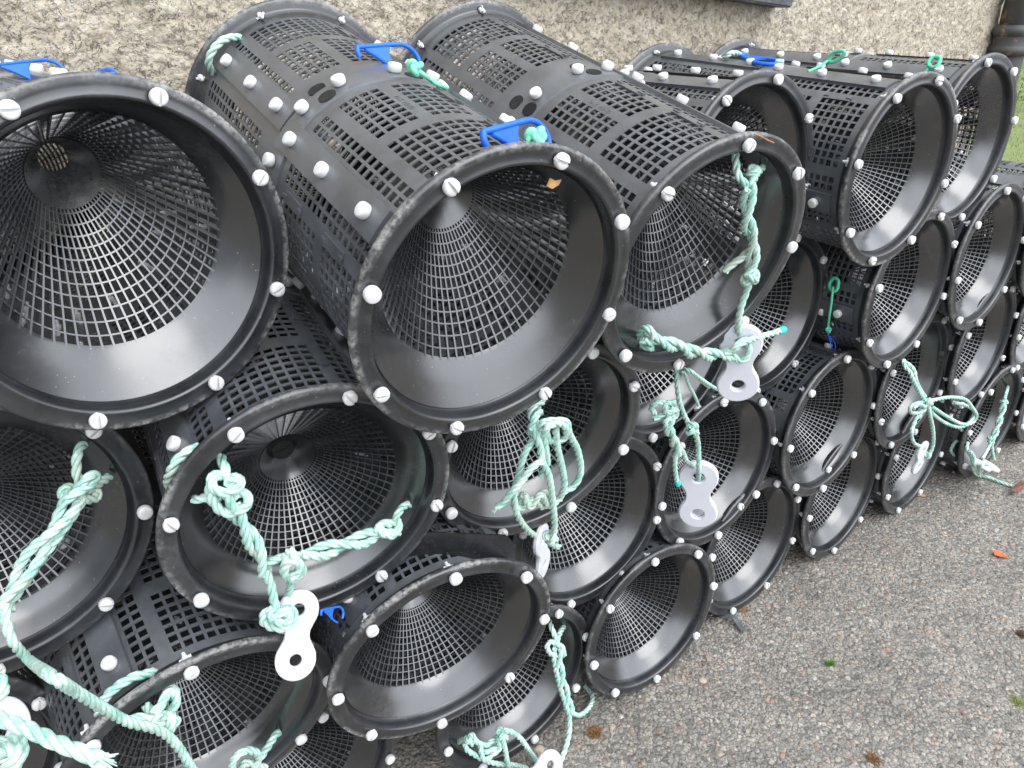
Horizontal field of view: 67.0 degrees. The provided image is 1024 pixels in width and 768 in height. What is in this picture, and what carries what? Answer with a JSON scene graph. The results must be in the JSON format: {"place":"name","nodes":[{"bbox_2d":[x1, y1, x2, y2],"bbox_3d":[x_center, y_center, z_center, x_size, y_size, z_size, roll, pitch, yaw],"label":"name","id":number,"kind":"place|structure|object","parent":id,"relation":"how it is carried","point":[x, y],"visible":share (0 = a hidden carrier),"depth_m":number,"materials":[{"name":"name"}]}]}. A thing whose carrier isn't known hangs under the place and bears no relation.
{"place":"outdoors","nodes":[
{"label":"outdoors","id":0,"kind":"place"},
{"bbox_2d":[0,542,71,767],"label":"creel","id":1,"kind":"object","parent":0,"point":[28,691],"visible":0.27,"depth_m":0.98,"materials":[{"name":"plastic"}]},
{"bbox_2d":[5,230,1023,767],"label":"ground","id":2,"kind":"structure","parent":0,"point":[769,644],"depth_m":1.62,"materials":[{"name":"grey asphalt"}]},
{"bbox_2d":[115,559,395,767],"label":"creel","id":3,"kind":"object","parent":2,"relation":"on","point":[359,752],"visible":0.06,"depth_m":1.30,"materials":[{"name":"plastic"}]},
{"bbox_2d":[0,426,332,767],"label":"creel","id":4,"kind":"object","parent":3,"relation":"on","point":[113,645],"visible":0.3,"depth_m":1.02,"materials":[{"name":"plastic"}]},
{"bbox_2d":[0,408,153,673],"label":"creel","id":5,"kind":"object","parent":4,"relation":"on","point":[82,590],"visible":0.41,"depth_m":0.89,"materials":[{"name":"plastic"}]},
{"bbox_2d":[0,733,29,767],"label":"rope","id":6,"kind":"object","parent":5,"relation":"hanging from","point":[15,749],"visible":0.99,"depth_m":0.52,"materials":[{"name":"teal fabric"}]},
{"bbox_2d":[0,709,118,767],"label":"rope","id":7,"kind":"object","parent":6,"relation":"on","point":[49,739],"visible":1,"depth_m":0.50,"materials":[{"name":"fabric"}]},
{"bbox_2d":[0,441,197,767],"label":"rope","id":8,"kind":"object","parent":5,"relation":"hanging from","point":[90,483],"visible":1,"depth_m":0.80,"materials":[{"name":"teal fabric"}]},
{"bbox_2d":[0,696,30,763],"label":"link","id":9,"kind":"object","parent":8,"relation":"hanging from","point":[11,705],"visible":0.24,"depth_m":0.64,"materials":[{"name":"white plastic"}]},
{"bbox_2d":[0,673,9,700],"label":"rope","id":10,"kind":"object","parent":9,"relation":"attached to","point":[4,688],"visible":1,"depth_m":0.61,"materials":[{"name":"teal fabric"}]},
{"bbox_2d":[0,54,288,429],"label":"creel","id":11,"kind":"object","parent":5,"relation":"on","point":[110,133],"visible":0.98,"depth_m":0.80,"materials":[{"name":"plastic"}]},
{"bbox_2d":[0,58,64,79],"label":"plastic hook","id":12,"kind":"object","parent":11,"relation":"on","point":[20,67],"visible":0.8,"depth_m":0.80,"materials":[{"name":"blue plastic"}]},
{"bbox_2d":[96,67,116,72],"bbox_3d":[-0.387,-0.278,0.724,0.080,0.034,0.005,13,8,37],"label":"plastic hook","id":13,"kind":"object","parent":11,"relation":"on","point":[108,69],"visible":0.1,"depth_m":0.71,"materials":[{"name":"blue plastic"}]},
{"bbox_2d":[93,667,181,732],"bbox_3d":[-0.413,0.351,0.850,0.100,0.060,0.071,-1,27,0],"label":"rope","id":14,"kind":"object","parent":4,"relation":"hanging from","point":[168,718],"visible":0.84,"depth_m":0.84,"materials":[{"name":"teal fabric"}]},
{"bbox_2d":[228,729,281,767],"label":"rope","id":15,"kind":"object","parent":4,"relation":"hanging from","point":[258,754],"visible":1,"depth_m":1.01,"materials":[{"name":"teal fabric"}]},
{"bbox_2d":[325,463,588,767],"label":"creel","id":16,"kind":"object","parent":2,"relation":"on","point":[532,715],"visible":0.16,"depth_m":1.45,"materials":[{"name":"plastic"}]},
{"bbox_2d":[226,338,549,740],"bbox_3d":[-0.235,0.215,1.286,0.340,0.352,0.623,-15,39,-25],"label":"creel","id":17,"kind":"object","parent":16,"relation":"on","point":[457,564],"visible":0.41,"depth_m":1.14,"materials":[{"name":"plastic"}]},
{"bbox_2d":[94,191,448,620],"bbox_3d":[-0.371,-0.008,1.102,0.340,0.340,0.623,-15,39,-26],"label":"creel","id":18,"kind":"object","parent":17,"relation":"on","point":[287,433],"visible":0.49,"depth_m":0.95,"materials":[{"name":"plastic"}]},
{"bbox_2d":[163,442,198,489],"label":"rope","id":19,"kind":"object","parent":18,"relation":"hanging from","point":[177,459],"visible":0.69,"depth_m":0.79,"materials":[{"name":"fabric"}]},
{"bbox_2d":[190,453,298,632],"bbox_3d":[-0.292,0.186,0.850,0.084,0.244,0.040,-16,30,-27],"label":"rope","id":20,"kind":"object","parent":18,"relation":"hanging from","point":[214,494],"visible":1,"depth_m":0.82,"materials":[{"name":"teal fabric"}]},
{"bbox_2d":[274,589,318,680],"bbox_3d":[-0.256,0.299,0.921,0.048,0.107,0.008,4,-5,-26],"label":"link","id":21,"kind":"object","parent":20,"relation":"hanging from","point":[296,639],"visible":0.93,"depth_m":0.92,"materials":[{"name":"white plastic"}]},
{"bbox_2d":[267,501,411,597],"bbox_3d":[-0.194,0.208,0.942,0.205,0.129,0.062,-19,32,-31],"label":"rope","id":22,"kind":"object","parent":18,"relation":"attached to","point":[390,529],"visible":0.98,"depth_m":0.91,"materials":[{"name":"green fabric"}]},
{"bbox_2d":[320,606,343,622],"bbox_3d":[-0.204,0.263,0.878,0.004,0.020,0.047,0,-12,23],"label":"plastic hook","id":23,"kind":"object","parent":17,"relation":"attached to","point":[329,611],"visible":1,"depth_m":0.88,"materials":[{"name":"blue plastic"}]},
{"bbox_2d":[298,212,640,535],"bbox_3d":[-0.105,-0.076,1.288,0.340,0.340,0.623,-15,41,-26],"label":"creel","id":24,"kind":"object","parent":17,"relation":"on","point":[604,432],"visible":0.16,"depth_m":1.17,"materials":[{"name":"plastic"}]},
{"bbox_2d":[185,0,629,434],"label":"creel","id":25,"kind":"object","parent":24,"relation":"on","point":[406,214],"visible":0.88,"depth_m":0.87,"materials":[{"name":"plastic"}]},
{"bbox_2d":[204,33,241,75],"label":"rope","id":26,"kind":"object","parent":25,"relation":"attached to","point":[218,43],"visible":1,"depth_m":1.05,"materials":[{"name":"teal fabric"}]},
{"bbox_2d":[355,42,421,69],"bbox_3d":[-0.153,-0.406,0.969,0.006,0.044,0.104,0,16,43],"label":"plastic hook","id":27,"kind":"object","parent":25,"relation":"on","point":[380,52],"visible":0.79,"depth_m":0.96,"materials":[{"name":"blue plastic"}]},
{"bbox_2d":[406,58,448,89],"bbox_3d":[-0.091,-0.361,0.907,0.028,0.042,0.080,16,31,29],"label":"elastic cord","id":28,"kind":"object","parent":25,"relation":"attached to","point":[414,67],"visible":1,"depth_m":0.88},
{"bbox_2d":[480,117,551,146],"bbox_3d":[0.007,-0.240,0.771,0.007,0.048,0.114,0,19,39],"label":"plastic hook","id":29,"kind":"object","parent":25,"relation":"attached to","point":[504,133],"visible":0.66,"depth_m":0.76,"materials":[{"name":"blue plastic"}]},
{"bbox_2d":[524,125,546,142],"bbox_3d":[0.027,-0.237,0.736,0.020,0.019,0.032,19,33,34],"label":"elastic cord","id":30,"kind":"object","parent":25,"relation":"attached to","point":[538,134],"visible":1,"depth_m":0.73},
{"bbox_2d":[546,178,561,188],"bbox_3d":[0.042,-0.200,0.770,0.017,0.011,0.003,-16,42,-28],"label":"leaf scrap","id":31,"kind":"object","parent":25,"relation":"in","point":[551,183],"visible":1,"depth_m":0.77,"materials":[{"name":"orange plant"}]},
{"bbox_2d":[492,400,583,549],"bbox_3d":[0.043,0.143,1.035,0.076,0.279,0.140,21,34,36],"label":"rope","id":32,"kind":"object","parent":24,"relation":"hanging from","point":[540,438],"visible":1,"depth_m":1.01,"materials":[{"name":"teal fabric"}]},
{"bbox_2d":[532,523,549,576],"bbox_3d":[0.047,0.265,1.226,0.009,0.114,0.051,12,43,20],"label":"link","id":33,"kind":"object","parent":24,"relation":"hanging from","point":[541,550],"visible":0.84,"depth_m":1.22,"materials":[{"name":"white plastic"}]},
{"bbox_2d":[544,619,594,761],"bbox_3d":[0.096,0.547,1.433,0.073,0.264,0.217,12,30,24],"label":"rope","id":34,"kind":"object","parent":16,"relation":"hanging from","point":[565,694],"visible":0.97,"depth_m":1.41,"materials":[{"name":"teal fabric"}]},
{"bbox_2d":[457,726,537,767],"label":"rope","id":35,"kind":"object","parent":2,"relation":"on","point":[499,738],"visible":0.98,"depth_m":1.34,"materials":[{"name":"green fabric"}]},
{"bbox_2d":[0,0,1003,681],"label":"house wall","id":36,"kind":"structure","parent":2,"relation":"on","point":[160,40],"depth_m":1.72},
{"bbox_2d":[724,0,792,7],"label":"window sill","id":37,"kind":"structure","parent":36,"relation":"attached to","point":[778,3],"depth_m":1.99,"materials":[{"name":"stone"}]},
{"bbox_2d":[968,0,1023,229],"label":"downpipe","id":38,"kind":"object","parent":36,"relation":"attached to","point":[1007,32],"visible":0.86,"depth_m":2.69,"materials":[{"name":"metal"}]},
{"bbox_2d":[533,745,544,752],"bbox_3d":[0.051,0.685,1.451,0.022,0.007,0.016,-1,27,0],"label":"stone","id":39,"kind":"object","parent":2,"relation":"on","point":[539,748],"visible":0.96,"depth_m":1.45,"materials":[{"name":"beige stone"}]},
{"bbox_2d":[531,749,562,767],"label":"link","id":40,"kind":"object","parent":2,"relation":"on","point":[547,755],"visible":1,"depth_m":1.37,"materials":[{"name":"white plastic"}]},
{"bbox_2d":[461,432,717,696],"bbox_3d":[0.109,0.359,1.732,0.340,0.340,0.623,-18,30,-30],"label":"creel","id":41,"kind":"object","parent":2,"relation":"on","point":[640,665],"visible":0.29,"depth_m":1.58,"materials":[{"name":"plastic"}]},
{"bbox_2d":[422,340,661,607],"bbox_3d":[-0.025,0.139,1.573,0.340,0.340,0.621,-17,30,-29],"label":"creel","id":42,"kind":"object","parent":41,"relation":"on","point":[603,564],"visible":0.19,"depth_m":1.44,"materials":[{"name":"plastic"}]},
{"bbox_2d":[584,722,603,738],"bbox_3d":[0.156,0.663,1.482,0.040,0.011,0.043,-1,27,0],"label":"tuft","id":43,"kind":"object","parent":2,"relation":"on","point":[593,730],"visible":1,"depth_m":1.48,"materials":[{"name":"brown plant"}]},
{"bbox_2d":[583,440,801,614],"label":"creel","id":44,"kind":"object","parent":2,"relation":"on","point":[747,583],"visible":0.22,"depth_m":1.80,"materials":[{"name":"plastic"}]},
{"bbox_2d":[555,370,777,545],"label":"creel","id":45,"kind":"object","parent":44,"relation":"on","point":[755,431],"visible":0.2,"depth_m":1.58,"materials":[{"name":"plastic"}]},
{"bbox_2d":[432,220,725,442],"bbox_3d":[0.092,-0.166,1.520,0.340,0.340,0.623,-20,34,-33],"label":"creel","id":46,"kind":"object","parent":45,"relation":"on","point":[647,428],"visible":0.07,"depth_m":1.42,"materials":[{"name":"plastic"}]},
{"bbox_2d":[397,0,805,372],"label":"creel","id":47,"kind":"object","parent":46,"relation":"on","point":[542,87],"visible":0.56,"depth_m":1.06,"materials":[{"name":"plastic"}]},
{"bbox_2d":[636,324,786,363],"bbox_3d":[0.290,-0.063,1.087,0.268,0.096,0.060,-10,28,-17],"label":"rope","id":48,"kind":"object","parent":47,"relation":"attached to","point":[691,351],"visible":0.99,"depth_m":1.07,"materials":[{"name":"teal fabric"}]},
{"bbox_2d":[716,323,763,400],"bbox_3d":[0.337,-0.030,1.145,0.062,0.140,0.011,0,38,11],"label":"link","id":49,"kind":"object","parent":48,"relation":"hanging from","point":[733,371],"visible":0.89,"depth_m":1.15,"materials":[{"name":"white plastic"}]},
{"bbox_2d":[722,152,765,339],"bbox_3d":[0.314,-0.164,1.040,0.045,0.304,0.139,18,32,32],"label":"rope","id":50,"kind":"object","parent":47,"relation":"hanging from","point":[750,276],"visible":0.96,"depth_m":0.99,"materials":[{"name":"fabric"}]},
{"bbox_2d":[754,134,773,143],"bbox_3d":[0.294,-0.286,0.902,0.041,0.016,0.002,-21,33,-34],"label":"twig","id":51,"kind":"object","parent":47,"relation":"attached to","point":[764,138],"visible":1,"depth_m":0.90,"materials":[{"name":"brown wood"}]},
{"bbox_2d":[475,56,813,277],"bbox_3d":[0.213,-0.442,1.498,0.340,0.340,0.631,-19,32,-32],"label":"creel","id":52,"kind":"object","parent":46,"relation":"on","point":[775,102],"visible":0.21,"depth_m":1.29,"materials":[{"name":"plastic"}]},
{"bbox_2d":[648,399,695,486],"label":"rope","id":53,"kind":"object","parent":46,"relation":"hanging from","point":[670,412],"visible":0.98,"depth_m":1.25,"materials":[{"name":"teal fabric"}]},
{"bbox_2d":[674,369,701,481],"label":"rope","id":54,"kind":"object","parent":46,"relation":"hanging from","point":[692,427],"visible":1,"depth_m":1.34,"materials":[{"name":"teal fabric"}]},
{"bbox_2d":[678,460,718,526],"bbox_3d":[0.348,0.206,1.447,0.073,0.162,0.012,1,34,14],"label":"link","id":55,"kind":"object","parent":54,"relation":"hanging from","point":[698,495],"visible":0.94,"depth_m":1.44,"materials":[{"name":"white plastic"}]},
{"bbox_2d":[680,371,699,406],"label":"rope","id":56,"kind":"object","parent":46,"relation":"hanging from","point":[690,387],"visible":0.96,"depth_m":1.33,"materials":[{"name":"fabric"}]},
{"bbox_2d":[679,367,716,390],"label":"rope","id":57,"kind":"object","parent":46,"relation":"hanging from","point":[706,383],"visible":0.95,"depth_m":1.32,"materials":[{"name":"teal fabric"}]},
{"bbox_2d":[698,677,706,682],"bbox_3d":[0.392,0.609,1.590,0.017,0.006,0.015,-1,27,0],"label":"stone","id":58,"kind":"object","parent":2,"relation":"on","point":[702,680],"visible":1,"depth_m":1.59,"materials":[{"name":"beige stone"}]},
{"bbox_2d":[715,614,745,631],"bbox_3d":[0.486,0.525,1.731,0.084,0.012,0.024,24,36,39],"label":"rubber strip","id":59,"kind":"object","parent":2,"relation":"on","point":[739,625],"visible":0.77,"depth_m":1.72,"materials":[{"name":"grey rubber"}]},
{"bbox_2d":[715,396,880,558],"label":"creel","id":60,"kind":"object","parent":2,"relation":"on","point":[831,533],"visible":0.2,"depth_m":1.96,"materials":[{"name":"plastic"}]},
{"bbox_2d":[701,324,876,496],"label":"creel","id":61,"kind":"object","parent":60,"relation":"on","point":[850,413],"visible":0.28,"depth_m":1.73,"materials":[{"name":"plastic"}]},
{"bbox_2d":[529,220,827,392],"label":"creel","id":62,"kind":"object","parent":61,"relation":"on","point":[779,355],"visible":0.08,"depth_m":1.62,"materials":[{"name":"plastic"}]},
{"bbox_2d":[706,204,957,368],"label":"creel","id":63,"kind":"object","parent":61,"relation":"on","point":[862,288],"visible":0.26,"depth_m":1.67,"materials":[{"name":"plastic"}]},
{"bbox_2d":[602,43,961,266],"bbox_3d":[0.516,-0.492,1.588,0.340,0.340,0.631,-19,34,-31],"label":"creel","id":64,"kind":"object","parent":63,"relation":"on","point":[926,101],"visible":0.45,"depth_m":1.43,"materials":[{"name":"plastic"}]},
{"bbox_2d":[722,50,741,59],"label":"rope","id":65,"kind":"object","parent":64,"relation":"on","point":[731,53],"visible":1,"depth_m":1.57,"materials":[{"name":"fabric"}]},
{"bbox_2d":[739,53,782,65],"bbox_3d":[0.498,-0.649,1.545,0.059,0.009,0.138,-7,31,-5],"label":"plastic hook","id":66,"kind":"object","parent":64,"relation":"on","point":[744,56],"visible":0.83,"depth_m":1.53,"materials":[{"name":"blue plastic"}]},
{"bbox_2d":[807,49,846,71],"bbox_3d":[0.578,-0.593,1.420,0.060,0.039,0.038,-18,31,-30],"label":"elastic cord","id":67,"kind":"object","parent":64,"relation":"on","point":[840,58],"visible":1,"depth_m":1.43,"materials":[{"name":"green rubber"}]},
{"bbox_2d":[825,276,839,333],"bbox_3d":[0.650,-0.159,1.574,0.025,0.125,0.025,-1,27,0],"label":"elastic cord","id":68,"kind":"object","parent":63,"relation":"hanging from","point":[828,329],"visible":1,"depth_m":1.56,"materials":[{"name":"green rubber"}]},
{"bbox_2d":[827,334,835,349],"bbox_3d":[0.669,-0.088,1.622,0.003,0.044,0.019,1,54,51],"label":"plastic hook","id":69,"kind":"object","parent":68,"relation":"hanging from","point":[830,338],"visible":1,"depth_m":1.62,"materials":[{"name":"blue plastic"}]},
{"bbox_2d":[901,359,977,458],"bbox_3d":[1.010,0.052,1.814,0.352,0.314,0.043,-15,30,-25],"label":"rope","id":70,"kind":"object","parent":63,"relation":"hanging from","point":[924,403],"visible":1,"depth_m":1.79,"materials":[{"name":"teal fabric"}]},
{"bbox_2d":[911,441,928,473],"bbox_3d":[0.997,0.180,1.890,0.047,0.105,0.008,-33,45,-22],"label":"link","id":71,"kind":"object","parent":70,"relation":"hanging from","point":[919,460],"visible":0.98,"depth_m":1.88,"materials":[{"name":"white plastic"}]},
{"bbox_2d":[824,659,834,666],"bbox_3d":[0.666,0.584,1.621,0.033,0.012,0.025,-1,27,0],"label":"tuft","id":72,"kind":"object","parent":2,"relation":"on","point":[829,663],"visible":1,"depth_m":1.62,"materials":[{"name":"green plant"}]},
{"bbox_2d":[769,368,952,513],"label":"creel","id":73,"kind":"object","parent":2,"relation":"on","point":[901,492],"visible":0.15,"depth_m":2.11,"materials":[{"name":"plastic"}]},
{"bbox_2d":[750,292,953,448],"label":"creel","id":74,"kind":"object","parent":73,"relation":"on","point":[935,339],"visible":0.09,"depth_m":1.91,"materials":[{"name":"plastic"}]},
{"bbox_2d":[873,267,1018,408],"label":"creel","id":75,"kind":"object","parent":73,"relation":"on","point":[991,338],"visible":0.17,"depth_m":2.06,"materials":[{"name":"plastic"}]},
{"bbox_2d":[833,182,1023,329],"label":"creel","id":76,"kind":"object","parent":75,"relation":"on","point":[1003,205],"visible":0.27,"depth_m":1.83,"materials":[{"name":"plastic"}]},
{"bbox_2d":[704,38,1018,224],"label":"creel","id":77,"kind":"object","parent":76,"relation":"on","point":[990,94],"visible":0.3,"depth_m":1.65,"materials":[{"name":"plastic"}]},
{"bbox_2d":[925,55,941,70],"bbox_3d":[0.825,-0.625,1.513,0.021,0.034,0.028,-21,33,-34],"label":"elastic cord","id":78,"kind":"object","parent":77,"relation":"attached to","point":[929,65],"visible":0.94,"depth_m":1.51,"materials":[{"name":"green rubber"}]},
{"bbox_2d":[863,749,882,767],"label":"tuft","id":79,"kind":"object","parent":2,"relation":"on","point":[872,758],"visible":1,"depth_m":1.42,"materials":[{"name":"brown plant"}]},
{"bbox_2d":[886,354,1023,475],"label":"creel","id":80,"kind":"object","parent":2,"relation":"on","point":[1003,377],"visible":0.18,"depth_m":2.23,"materials":[{"name":"plastic"}]},
{"bbox_2d":[949,440,957,456],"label":"rope","id":81,"kind":"object","parent":80,"relation":"hanging from","point":[953,444],"visible":1,"depth_m":2.12,"materials":[{"name":"green fabric"}]},
{"bbox_2d":[963,281,1023,373],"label":"creel","id":82,"kind":"object","parent":80,"relation":"on","point":[1014,353],"visible":0.06,"depth_m":2.10,"materials":[{"name":"plastic"}]},
{"bbox_2d":[886,147,1023,296],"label":"creel","id":83,"kind":"object","parent":82,"relation":"on","point":[1016,278],"visible":0.04,"depth_m":1.91,"materials":[{"name":"plastic"}]},
{"bbox_2d":[981,385,1009,460],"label":"rope","id":84,"kind":"object","parent":80,"relation":"hanging from","point":[1003,402],"visible":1,"depth_m":2.17,"materials":[{"name":"teal fabric"}]},
{"bbox_2d":[965,441,1013,486],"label":"rope","id":85,"kind":"object","parent":2,"relation":"on","point":[976,471],"visible":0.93,"depth_m":2.10,"materials":[{"name":"green fabric"}]},
{"bbox_2d":[976,458,999,472],"bbox_3d":[1.304,0.224,2.125,0.114,0.009,0.051,8,30,-39],"label":"link","id":86,"kind":"object","parent":85,"relation":"hanging from","point":[993,467],"visible":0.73,"depth_m":2.12,"materials":[{"name":"white plastic"}]},
{"bbox_2d":[965,325,1023,440],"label":"creel","id":87,"kind":"object","parent":2,"relation":"on","point":[1017,425],"visible":0.03,"depth_m":2.30,"materials":[{"name":"plastic"}]},
{"bbox_2d":[993,550,1008,557],"bbox_3d":[1.213,0.423,1.920,0.033,0.005,0.023,8,28,18],"label":"plastic shard","id":88,"kind":"object","parent":2,"relation":"on","point":[998,553],"visible":1,"depth_m":1.92,"materials":[{"name":"orange plastic"}]},
{"bbox_2d":[1007,693,1023,707],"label":"tuft","id":89,"kind":"object","parent":2,"relation":"on","point":[1018,700],"visible":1,"depth_m":1.53,"materials":[{"name":"green plant"}]},
{"bbox_2d":[1010,481,1023,491],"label":"dead leaf","id":90,"kind":"object","parent":2,"relation":"on","point":[1018,486],"visible":1,"depth_m":2.15,"materials":[{"name":"brown plant"}]},
{"bbox_2d":[1013,629,1023,637],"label":"tuft","id":91,"kind":"object","parent":2,"relation":"on","point":[1021,633],"visible":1,"depth_m":1.69,"materials":[{"name":"brown plant"}]},
{"bbox_2d":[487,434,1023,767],"bbox_3d":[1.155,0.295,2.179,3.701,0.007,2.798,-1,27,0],"label":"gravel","id":92,"kind":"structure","parent":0,"point":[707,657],"depth_m":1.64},
{"bbox_2d":[967,62,1023,186],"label":"lawn","id":93,"kind":"structure","parent":0,"point":[1008,155],"depth_m":7.06,"materials":[{"name":"green plant"}]},
{"bbox_2d":[1016,65,1023,105],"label":"bush","id":94,"kind":"object","parent":93,"relation":"on","point":[1020,90],"visible":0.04,"depth_m":8.46,"materials":[{"name":"green plant"}]}
]}

